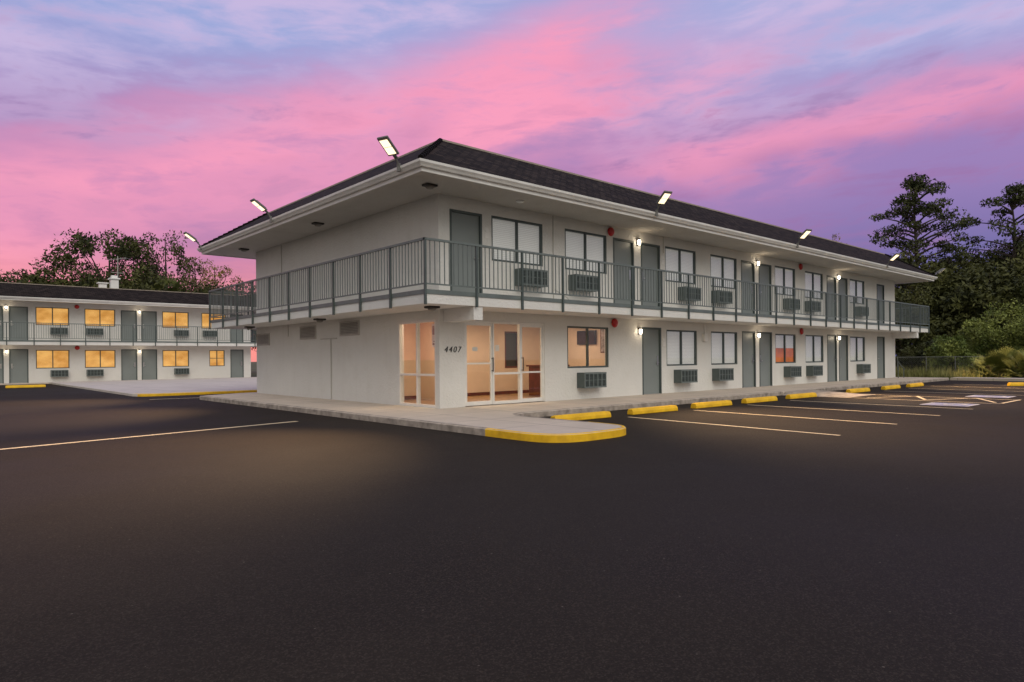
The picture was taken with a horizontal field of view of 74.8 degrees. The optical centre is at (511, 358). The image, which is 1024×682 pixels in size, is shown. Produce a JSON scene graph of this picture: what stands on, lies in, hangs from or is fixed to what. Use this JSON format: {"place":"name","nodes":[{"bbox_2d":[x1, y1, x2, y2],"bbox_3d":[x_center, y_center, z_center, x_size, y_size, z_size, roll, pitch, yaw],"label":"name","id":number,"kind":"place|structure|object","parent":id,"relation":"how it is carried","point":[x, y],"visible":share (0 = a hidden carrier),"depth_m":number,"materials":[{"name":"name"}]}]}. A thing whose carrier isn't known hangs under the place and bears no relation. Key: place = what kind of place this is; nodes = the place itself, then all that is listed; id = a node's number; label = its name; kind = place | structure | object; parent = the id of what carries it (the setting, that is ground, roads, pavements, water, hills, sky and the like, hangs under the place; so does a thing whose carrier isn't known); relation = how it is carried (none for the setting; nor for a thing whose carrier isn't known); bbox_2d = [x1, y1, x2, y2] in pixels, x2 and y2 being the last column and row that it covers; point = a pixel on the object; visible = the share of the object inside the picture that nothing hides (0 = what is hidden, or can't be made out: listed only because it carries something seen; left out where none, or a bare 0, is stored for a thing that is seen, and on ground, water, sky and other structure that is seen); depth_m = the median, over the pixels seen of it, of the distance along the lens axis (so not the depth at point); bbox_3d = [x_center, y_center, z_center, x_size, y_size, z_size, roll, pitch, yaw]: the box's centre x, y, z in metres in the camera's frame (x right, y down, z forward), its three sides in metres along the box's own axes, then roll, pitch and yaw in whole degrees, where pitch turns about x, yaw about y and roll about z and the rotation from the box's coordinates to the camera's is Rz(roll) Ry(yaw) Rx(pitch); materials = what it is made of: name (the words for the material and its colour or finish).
{"place":"outdoors","nodes":[
{"label":"outdoors","id":0,"kind":"place"},
{"bbox_2d":[0,282,256,383],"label":"motel building","id":1,"kind":"structure","parent":0,"point":[123,358],"depth_m":45.31,"materials":[{"name":"white paint"}]},
{"bbox_2d":[9,306,27,339],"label":"door","id":2,"kind":"structure","parent":1,"relation":"in","point":[16,313],"depth_m":42.01,"materials":[{"name":"paint"}]},
{"bbox_2d":[9,349,28,382],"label":"door","id":3,"kind":"structure","parent":1,"relation":"in","point":[18,358],"depth_m":42.00,"materials":[{"name":"paint"}]},
{"bbox_2d":[35,307,68,325],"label":"window","id":4,"kind":"structure","parent":1,"relation":"in","point":[43,314],"depth_m":43.18,"materials":[{"name":"yellow glass"}]},
{"bbox_2d":[36,350,69,368],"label":"window","id":5,"kind":"structure","parent":1,"relation":"in","point":[44,358],"depth_m":43.19,"materials":[{"name":"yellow glass"}]},
{"bbox_2d":[84,309,114,326],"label":"window","id":6,"kind":"structure","parent":1,"relation":"in","point":[92,316],"depth_m":44.95,"materials":[{"name":"orange glass"}]},
{"bbox_2d":[85,350,115,367],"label":"window","id":7,"kind":"structure","parent":1,"relation":"in","point":[93,358],"depth_m":44.98,"materials":[{"name":"orange glass"}]},
{"bbox_2d":[0,322,256,347],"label":"balcony railing","id":8,"kind":"object","parent":1,"relation":"on","point":[236,340],"visible":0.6,"depth_m":44.95,"materials":[{"name":"grey metal"}]},
{"bbox_2d":[121,310,136,340],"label":"door","id":9,"kind":"structure","parent":1,"relation":"in","point":[127,317],"depth_m":46.09,"materials":[{"name":"paint"}]},
{"bbox_2d":[121,349,137,379],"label":"door","id":10,"kind":"structure","parent":1,"relation":"in","point":[128,356],"depth_m":46.08,"materials":[{"name":"paint"}]},
{"bbox_2d":[141,311,156,340],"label":"door","id":11,"kind":"structure","parent":1,"relation":"in","point":[147,317],"depth_m":46.92,"materials":[{"name":"paint"}]},
{"bbox_2d":[142,349,156,379],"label":"door","id":12,"kind":"structure","parent":1,"relation":"in","point":[149,356],"depth_m":46.94,"materials":[{"name":"paint"}]},
{"bbox_2d":[162,311,188,327],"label":"window","id":13,"kind":"structure","parent":1,"relation":"in","point":[169,319],"depth_m":48.06,"materials":[{"name":"glass"}]},
{"bbox_2d":[162,350,188,366],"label":"window","id":14,"kind":"structure","parent":1,"relation":"in","point":[171,358],"depth_m":48.08,"materials":[{"name":"orange glass"}]},
{"bbox_2d":[209,350,224,365],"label":"window","id":15,"kind":"structure","parent":1,"relation":"in","point":[216,357],"depth_m":49.96,"materials":[{"name":"glass"}]},
{"bbox_2d":[230,350,243,377],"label":"door","id":16,"kind":"structure","parent":1,"relation":"in","point":[236,356],"depth_m":50.96,"materials":[{"name":"paint"}]},
{"bbox_2d":[49,377,256,396],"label":"sidewalk","id":17,"kind":"structure","parent":0,"point":[134,387],"depth_m":33.78,"materials":[{"name":"concrete"}]},
{"bbox_2d":[137,390,256,396],"bbox_3d":[-3.531,1.288,33.593,27.186,0.104,0.622,0,0,-39],"label":"curb paint","id":18,"kind":"object","parent":17,"relation":"on","point":[188,393],"visible":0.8,"depth_m":26.07,"materials":[{"name":"yellow paint"}]},
{"bbox_2d":[0,380,1023,681],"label":"asphalt lot","id":19,"kind":"structure","parent":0,"point":[856,546],"depth_m":4.70,"materials":[{"name":"black asphalt"}]},
{"bbox_2d":[0,421,297,449],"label":"parking line","id":20,"kind":"object","parent":19,"relation":"on","point":[139,436],"visible":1,"depth_m":11.66,"materials":[{"name":"paint"}]},
{"bbox_2d":[197,138,937,408],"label":"motel building","id":21,"kind":"structure","parent":19,"relation":"on","point":[391,356],"depth_m":19.96,"materials":[{"name":"white paint"}]},
{"bbox_2d":[257,333,269,345],"bbox_3d":[-8.890,-0.674,23.914,0.030,0.420,1.140,0,0,-42],"label":"wall vent","id":22,"kind":"object","parent":21,"relation":"attached to","point":[263,339],"depth_m":23.88,"materials":[{"name":"grey metal"}]},
{"bbox_2d":[300,325,315,339],"bbox_3d":[-6.463,-0.815,21.189,0.030,0.420,1.140,0,0,-42],"label":"wall vent","id":23,"kind":"object","parent":21,"relation":"attached to","point":[307,332],"depth_m":21.17,"materials":[{"name":"grey metal"}]},
{"bbox_2d":[339,320,359,335],"bbox_3d":[-4.661,-0.860,19.165,0.030,0.420,1.140,0,0,-42],"label":"wall vent","id":24,"kind":"object","parent":21,"relation":"attached to","point":[349,328],"depth_m":19.14,"materials":[{"name":"grey metal"}]},
{"bbox_2d":[377,135,400,171],"bbox_3d":[-2.542,-4.278,14.028,0.280,0.599,0.575,0,0,28],"label":"flood light","id":25,"kind":"object","parent":21,"relation":"attached to","point":[388,146],"visible":1,"depth_m":13.96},
{"bbox_2d":[399,319,435,406],"bbox_3d":[-2.335,0.125,16.665,0.096,2.110,1.638,0,0,-42],"label":"storefront window","id":26,"kind":"structure","parent":21,"relation":"in","point":[418,374],"depth_m":16.66,"materials":[{"name":"metal"}]},
{"bbox_2d":[449,209,482,292],"bbox_3d":[-1.160,-2.545,16.490,1.000,2.130,0.132,0,0,-42],"label":"door","id":27,"kind":"structure","parent":21,"relation":"in","point":[466,227],"depth_m":16.48,"materials":[{"name":"paint"}]},
{"bbox_2d":[465,323,493,405],"bbox_3d":[-0.813,0.144,16.735,0.860,2.055,0.127,0,0,-42],"label":"glass door","id":28,"kind":"structure","parent":21,"relation":"in","point":[474,403],"depth_m":16.89,"materials":[{"name":"metal"}]},
{"bbox_2d":[491,215,542,266],"bbox_3d":[0.116,-3.066,17.642,1.815,1.150,0.095,0,0,-42],"label":"window","id":29,"kind":"structure","parent":21,"relation":"in","point":[508,233],"depth_m":17.63,"materials":[{"name":"white glass"}]},
{"bbox_2d":[515,268,547,287],"bbox_3d":[0.506,-2.124,17.691,0.940,0.440,0.310,0,0,-42],"label":"air conditioner","id":30,"kind":"object","parent":21,"relation":"attached to","point":[535,278],"visible":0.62,"depth_m":17.53,"materials":[{"name":"grey metal"}]},
{"bbox_2d":[521,325,542,401],"bbox_3d":[0.544,0.133,17.944,0.795,2.055,0.127,0,0,-42],"label":"glass door","id":31,"kind":"structure","parent":21,"relation":"in","point":[540,398],"depth_m":18.11,"materials":[{"name":"metal"}]},
{"bbox_2d":[526,365,569,395],"bbox_3d":[1.123,0.680,20.904,0.920,0.960,1.020,0,0,-42],"label":"reception desk","id":32,"kind":"object","parent":21,"relation":"on","point":[534,384],"visible":0.33,"depth_m":20.78,"materials":[{"name":"red wood"}]},
{"bbox_2d":[208,237,929,332],"bbox_3d":[5.517,-1.915,30.003,32.130,1.415,13.940,0,0,-42],"label":"balcony railing","id":33,"kind":"object","parent":21,"relation":"on","point":[878,304],"visible":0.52,"depth_m":18.98,"materials":[{"name":"grey metal"}]},
{"bbox_2d":[568,274,597,291],"bbox_3d":[2.037,-2.138,19.055,0.940,0.440,0.310,0,0,-42],"label":"air conditioner","id":34,"kind":"object","parent":21,"relation":"attached to","point":[582,277],"visible":0.75,"depth_m":18.87,"materials":[{"name":"grey metal"}]},
{"bbox_2d":[565,228,606,273],"bbox_3d":[2.115,-3.083,19.423,1.800,1.150,0.095,0,0,-42],"label":"window","id":35,"kind":"structure","parent":21,"relation":"in","point":[578,244],"depth_m":19.41,"materials":[{"name":"white glass"}]},
{"bbox_2d":[577,330,595,344],"bbox_3d":[2.422,-0.676,21.697,0.086,0.450,0.800,0,0,-42],"label":"television","id":36,"kind":"object","parent":21,"relation":"attached to","point":[581,337],"visible":0.91,"depth_m":21.70,"materials":[{"name":"black plastic"}]},
{"bbox_2d":[567,326,607,367],"bbox_3d":[2.187,-0.324,19.452,1.790,1.190,0.075,0,0,-42],"label":"window","id":37,"kind":"structure","parent":21,"relation":"in","point":[587,328],"depth_m":19.44,"materials":[{"name":"glass"}]},
{"bbox_2d":[577,372,606,387],"bbox_3d":[2.299,0.620,19.268,0.940,0.440,0.310,0,0,-42],"label":"air conditioner","id":38,"kind":"object","parent":21,"relation":"attached to","point":[591,379],"visible":1,"depth_m":19.08,"materials":[{"name":"grey metal"}]},
{"bbox_2d":[613,237,634,304],"bbox_3d":[3.387,-2.584,20.541,1.000,2.130,0.132,0,0,-42],"label":"door","id":39,"kind":"structure","parent":21,"relation":"in","point":[623,250],"depth_m":20.55,"materials":[{"name":"paint"}]},
{"bbox_2d":[641,242,660,306],"bbox_3d":[4.395,-2.593,21.439,1.000,2.130,0.132,0,0,-42],"label":"door","id":40,"kind":"structure","parent":21,"relation":"in","point":[650,253],"depth_m":21.47,"materials":[{"name":"paint"}]},
{"bbox_2d":[642,327,661,394],"bbox_3d":[4.440,0.077,21.459,1.000,2.130,0.132,0,0,-42],"label":"door","id":41,"kind":"structure","parent":21,"relation":"in","point":[651,337],"depth_m":21.49,"materials":[{"name":"paint"}]},
{"bbox_2d":[655,190,671,215],"bbox_3d":[4.216,-4.336,18.765,0.280,0.599,0.575,0,0,-25],"label":"flood light","id":42,"kind":"object","parent":21,"relation":"attached to","point":[663,198],"visible":1,"depth_m":18.69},
{"bbox_2d":[665,246,695,284],"bbox_3d":[5.643,-3.113,22.567,1.790,1.150,0.095,0,0,-42],"label":"window","id":43,"kind":"structure","parent":21,"relation":"in","point":[676,259],"depth_m":22.56,"materials":[{"name":"white glass"}]},
{"bbox_2d":[666,330,696,365],"bbox_3d":[5.693,-0.354,22.590,1.780,1.190,0.095,0,0,-42],"label":"window","id":44,"kind":"structure","parent":21,"relation":"in","point":[681,344],"depth_m":22.61,"materials":[{"name":"white glass"}]},
{"bbox_2d":[674,369,697,382],"bbox_3d":[5.816,0.590,22.401,0.940,0.440,0.310,0,0,-42],"label":"air conditioner","id":45,"kind":"object","parent":21,"relation":"attached to","point":[685,375],"visible":1,"depth_m":22.19,"materials":[{"name":"grey metal"}]},
{"bbox_2d":[678,286,701,300],"bbox_3d":[5.994,-2.171,22.580,0.940,0.440,0.310,0,0,-42],"label":"air conditioner","id":46,"kind":"object","parent":21,"relation":"attached to","point":[691,294],"visible":0.62,"depth_m":22.39,"materials":[{"name":"grey metal"}]},
{"bbox_2d":[712,368,733,380],"bbox_3d":[7.548,0.576,23.944,0.940,0.440,0.310,0,0,-42],"label":"air conditioner","id":47,"kind":"object","parent":21,"relation":"attached to","point":[722,374],"visible":1,"depth_m":23.73,"materials":[{"name":"grey metal"}]},
{"bbox_2d":[714,290,732,303],"bbox_3d":[7.509,-2.184,23.931,0.940,0.440,0.310,0,0,-42],"label":"air conditioner","id":48,"kind":"object","parent":21,"relation":"attached to","point":[727,298],"visible":0.73,"depth_m":23.86,"materials":[{"name":"grey metal"}]},
{"bbox_2d":[710,254,736,288],"bbox_3d":[7.659,-3.131,24.363,1.790,1.150,0.095,0,0,-42],"label":"window","id":49,"kind":"structure","parent":21,"relation":"in","point":[720,266],"depth_m":24.36,"materials":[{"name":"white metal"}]},
{"bbox_2d":[711,331,736,364],"bbox_3d":[7.682,-0.371,24.363,1.790,1.190,0.095,0,0,-42],"label":"window","id":50,"kind":"structure","parent":21,"relation":"in","point":[723,344],"depth_m":24.36,"materials":[{"name":"white glass"}]},
{"bbox_2d":[741,260,754,313],"bbox_3d":[8.934,-2.631,25.484,1.000,2.130,0.132,0,0,-42],"label":"door","id":51,"kind":"structure","parent":21,"relation":"in","point":[747,267],"depth_m":25.56,"materials":[{"name":"paint"}]},
{"bbox_2d":[742,331,755,387],"bbox_3d":[8.980,0.038,25.504,1.000,2.130,0.132,0,0,-42],"label":"door","id":52,"kind":"structure","parent":21,"relation":"in","point":[748,337],"depth_m":25.54,"materials":[{"name":"paint"}]},
{"bbox_2d":[759,263,771,314],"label":"door","id":53,"kind":"structure","parent":21,"relation":"in","point":[765,275],"depth_m":26.43,"materials":[{"name":"paint"}]},
{"bbox_2d":[759,332,771,386],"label":"door","id":54,"kind":"structure","parent":21,"relation":"in","point":[765,339],"depth_m":26.41,"materials":[{"name":"paint"}]},
{"bbox_2d":[775,266,794,295],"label":"window","id":55,"kind":"structure","parent":21,"relation":"in","point":[784,276],"depth_m":27.49,"materials":[{"name":"white glass"}]},
{"bbox_2d":[775,334,795,362],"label":"window","id":56,"kind":"structure","parent":21,"relation":"in","point":[785,347],"depth_m":27.49,"materials":[{"name":"glass"}]},
{"bbox_2d":[784,366,801,376],"bbox_3d":[11.527,0.541,27.490,0.940,0.440,0.310,0,0,-42],"label":"air conditioner","id":57,"kind":"object","parent":21,"relation":"attached to","point":[792,371],"visible":1,"depth_m":27.26,"materials":[{"name":"grey metal"}]},
{"bbox_2d":[805,271,822,299],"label":"window","id":58,"kind":"structure","parent":21,"relation":"in","point":[813,281],"depth_m":29.26,"materials":[{"name":"white glass"}]},
{"bbox_2d":[805,335,822,362],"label":"window","id":59,"kind":"structure","parent":21,"relation":"in","point":[814,343],"depth_m":29.27,"materials":[{"name":"white glass"}]},
{"bbox_2d":[806,365,822,375],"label":"air conditioner","id":60,"kind":"object","parent":21,"relation":"attached to","point":[815,370],"visible":1,"depth_m":28.60,"materials":[{"name":"grey metal"}]},
{"bbox_2d":[827,275,836,319],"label":"door","id":61,"kind":"structure","parent":21,"relation":"in","point":[831,280],"depth_m":30.49,"materials":[{"name":"paint"}]},
{"bbox_2d":[827,335,836,381],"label":"door","id":62,"kind":"structure","parent":21,"relation":"in","point":[831,339],"depth_m":30.46,"materials":[{"name":"paint"}]},
{"bbox_2d":[838,277,847,320],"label":"door","id":63,"kind":"structure","parent":21,"relation":"in","point":[842,282],"depth_m":31.34,"materials":[{"name":"paint"}]},
{"bbox_2d":[839,335,847,380],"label":"door","id":64,"kind":"structure","parent":21,"relation":"in","point":[843,342],"depth_m":31.32,"materials":[{"name":"paint"}]},
{"bbox_2d":[850,279,863,303],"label":"window","id":65,"kind":"structure","parent":21,"relation":"in","point":[856,286],"depth_m":32.57,"materials":[{"name":"white glass"}]},
{"bbox_2d":[850,337,864,361],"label":"window","id":66,"kind":"structure","parent":21,"relation":"in","point":[857,344],"depth_m":32.37,"materials":[{"name":"white glass"}]},
{"bbox_2d":[877,284,884,322],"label":"door","id":67,"kind":"structure","parent":21,"relation":"in","point":[880,288],"depth_m":34.48,"materials":[{"name":"paint"}]},
{"bbox_2d":[877,337,884,378],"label":"door","id":68,"kind":"structure","parent":21,"relation":"in","point":[880,340],"depth_m":34.36,"materials":[{"name":"paint"}]},
{"bbox_2d":[551,411,610,420],"bbox_3d":[1.475,1.227,14.156,1.700,0.137,0.175,0,0,-41],"label":"wheel stop","id":69,"kind":"object","parent":19,"relation":"on","point":[590,415],"visible":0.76,"depth_m":14.12,"materials":[{"name":"yellow paint"}]},
{"bbox_2d":[627,405,677,414],"bbox_3d":[3.341,1.211,15.819,1.700,0.137,0.175,0,0,-40],"label":"wheel stop","id":70,"kind":"object","parent":19,"relation":"on","point":[646,410],"visible":1,"depth_m":15.68,"materials":[{"name":"yellow paint"}]},
{"bbox_2d":[691,400,731,408],"bbox_3d":[5.230,1.195,17.502,1.700,0.137,0.175,0,0,-41],"label":"wheel stop","id":71,"kind":"object","parent":19,"relation":"on","point":[710,404],"visible":1,"depth_m":17.36,"materials":[{"name":"yellow paint"}]},
{"bbox_2d":[741,396,776,403],"bbox_3d":[7.097,1.179,19.165,1.700,0.137,0.175,0,0,-41],"label":"wheel stop","id":72,"kind":"object","parent":19,"relation":"on","point":[758,399],"visible":1,"depth_m":19.03,"materials":[{"name":"yellow paint"}]},
{"bbox_2d":[783,389,875,397],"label":"ramp","id":73,"kind":"structure","parent":19,"relation":"on","point":[821,393],"depth_m":22.28,"materials":[{"name":"concrete"}]},
{"bbox_2d":[0,0,1023,361],"label":"sky","id":74,"kind":"structure","parent":0,"point":[136,118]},
{"bbox_2d":[151,362,972,379],"bbox_3d":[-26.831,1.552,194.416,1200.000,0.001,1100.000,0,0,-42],"label":"ground","id":75,"kind":"structure","parent":0,"point":[253,369],"depth_m":97.99,"materials":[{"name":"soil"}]},
{"bbox_2d":[6,255,94,286],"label":"broadleaf tree","id":76,"kind":"object","parent":75,"relation":"on","point":[37,272],"visible":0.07,"depth_m":65.62,"materials":[{"name":"green plant"}]},
{"bbox_2d":[28,264,109,287],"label":"broadleaf tree","id":77,"kind":"object","parent":75,"relation":"on","point":[82,282],"visible":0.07,"depth_m":64.52,"materials":[{"name":"green plant"}]},
{"bbox_2d":[43,228,174,288],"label":"broadleaf tree","id":78,"kind":"object","parent":75,"relation":"on","point":[127,249],"visible":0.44,"depth_m":67.31,"materials":[{"name":"green plant"}]},
{"bbox_2d":[96,262,188,291],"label":"broadleaf tree","id":79,"kind":"object","parent":75,"relation":"on","point":[130,283],"visible":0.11,"depth_m":64.74,"materials":[{"name":"green plant"}]},
{"bbox_2d":[132,230,203,290],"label":"broadleaf tree","id":80,"kind":"object","parent":75,"relation":"on","point":[186,263],"visible":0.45,"depth_m":69.53,"materials":[{"name":"green plant"}]},
{"bbox_2d":[151,276,185,291],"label":"broadleaf tree","id":81,"kind":"object","parent":75,"relation":"on","point":[159,285],"visible":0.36,"depth_m":65.64,"materials":[{"name":"green plant"}]},
{"bbox_2d":[167,275,218,293],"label":"broadleaf tree","id":82,"kind":"object","parent":75,"relation":"on","point":[195,286],"visible":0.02,"depth_m":67.51,"materials":[{"name":"green plant"}]},
{"bbox_2d":[184,257,218,286],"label":"broadleaf tree","id":83,"kind":"object","parent":75,"relation":"on","point":[203,271],"visible":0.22,"depth_m":72.46,"materials":[{"name":"green plant"}]},
{"bbox_2d":[188,259,240,286],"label":"broadleaf tree","id":84,"kind":"object","parent":75,"relation":"on","point":[223,272],"visible":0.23,"depth_m":73.11,"materials":[{"name":"green plant"}]},
{"bbox_2d":[195,279,256,351],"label":"broadleaf tree","id":85,"kind":"object","parent":75,"relation":"on","point":[221,285],"visible":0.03,"depth_m":70.75,"materials":[{"name":"green plant"}]},
{"bbox_2d":[895,345,928,370],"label":"shrub","id":86,"kind":"object","parent":75,"relation":"on","point":[907,352],"visible":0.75,"depth_m":45.63,"materials":[{"name":"green plant"}]},
{"bbox_2d":[867,173,977,341],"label":"pine tree","id":87,"kind":"object","parent":75,"relation":"on","point":[917,186],"visible":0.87,"depth_m":59.11,"materials":[{"name":"green plant"}]},
{"bbox_2d":[895,285,950,357],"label":"broadleaf tree","id":88,"kind":"object","parent":75,"relation":"on","point":[925,301],"visible":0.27,"depth_m":50.14,"materials":[{"name":"green plant"}]},
{"bbox_2d":[891,249,995,355],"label":"broadleaf tree","id":89,"kind":"object","parent":75,"relation":"on","point":[923,259],"visible":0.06,"depth_m":54.47,"materials":[{"name":"green plant"}]},
{"bbox_2d":[922,334,979,371],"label":"shrub","id":90,"kind":"object","parent":75,"relation":"on","point":[944,347],"visible":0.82,"depth_m":42.50,"materials":[{"name":"green plant"}]},
{"bbox_2d":[895,262,1023,364],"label":"broadleaf tree","id":91,"kind":"object","parent":75,"relation":"on","point":[956,303],"visible":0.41,"depth_m":50.73,"materials":[{"name":"green plant"}]},
{"bbox_2d":[911,259,1023,360],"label":"broadleaf tree","id":92,"kind":"object","parent":75,"relation":"on","point":[1014,287],"visible":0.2,"depth_m":51.48,"materials":[{"name":"green plant"}]},
{"bbox_2d":[954,317,1007,366],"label":"shrub","id":93,"kind":"object","parent":75,"relation":"on","point":[965,333],"visible":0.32,"depth_m":44.65,"materials":[{"name":"green plant"}]},
{"bbox_2d":[944,247,1023,332],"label":"broadleaf tree","id":94,"kind":"object","parent":75,"relation":"on","point":[1021,257],"visible":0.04,"depth_m":55.11,"materials":[{"name":"green plant"}]},
{"bbox_2d":[959,180,1023,270],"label":"pine tree","id":95,"kind":"object","parent":75,"relation":"on","point":[1016,192],"visible":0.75,"depth_m":58.13,"materials":[{"name":"green plant"}]},
{"bbox_2d":[960,298,1023,358],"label":"shrub","id":96,"kind":"object","parent":75,"relation":"on","point":[975,344],"visible":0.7,"depth_m":43.58,"materials":[{"name":"green plant"}]},
{"bbox_2d":[969,346,1023,377],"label":"palmetto","id":97,"kind":"object","parent":75,"relation":"on","point":[995,360],"visible":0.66,"depth_m":36.64,"materials":[{"name":"green plant"}]},
{"bbox_2d":[1000,350,1023,377],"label":"palmetto","id":98,"kind":"object","parent":75,"relation":"on","point":[1018,367],"visible":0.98,"depth_m":35.27,"materials":[{"name":"green plant"}]},
{"bbox_2d":[1001,312,1023,352],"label":"shrub","id":99,"kind":"object","parent":75,"relation":"on","point":[1016,329],"visible":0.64,"depth_m":42.17,"materials":[{"name":"green plant"}]},
{"bbox_2d":[203,377,941,434],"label":"sidewalk","id":100,"kind":"structure","parent":0,"point":[500,416],"depth_m":16.42,"materials":[{"name":"concrete"}]},
{"bbox_2d":[200,396,487,435],"bbox_3d":[-5.489,1.290,17.052,0.105,0.134,15.250,0,0,-42],"label":"curb face","id":101,"kind":"object","parent":100,"relation":"attached to","point":[460,428],"visible":1,"depth_m":14.34},
{"bbox_2d":[485,422,625,442],"bbox_3d":[0.892,1.235,11.383,2.090,0.134,1.705,0,0,-42],"label":"curb paint","id":102,"kind":"object","parent":100,"relation":"on","point":[558,438],"visible":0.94,"depth_m":10.62,"materials":[{"name":"yellow paint"}]},
{"bbox_2d":[513,391,782,421],"bbox_3d":[5.185,1.199,17.387,12.520,0.134,2.550,0,0,-42],"label":"curb face","id":103,"kind":"object","parent":100,"relation":"on","point":[543,413],"visible":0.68,"depth_m":17.13},
{"bbox_2d":[812,378,948,390],"bbox_3d":[16.474,1.102,29.084,15.700,0.134,0.105,0,0,-42],"label":"curb face","id":104,"kind":"object","parent":100,"relation":"attached to","point":[876,385],"visible":0.93,"depth_m":27.92},
{"bbox_2d":[895,364,1023,378],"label":"grass","id":105,"kind":"structure","parent":0,"point":[947,373],"depth_m":37.51,"materials":[{"name":"plant"}]},
{"bbox_2d":[950,377,1023,380],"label":"footpath","id":106,"kind":"structure","parent":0,"point":[985,379],"depth_m":33.20,"materials":[{"name":"concrete"}]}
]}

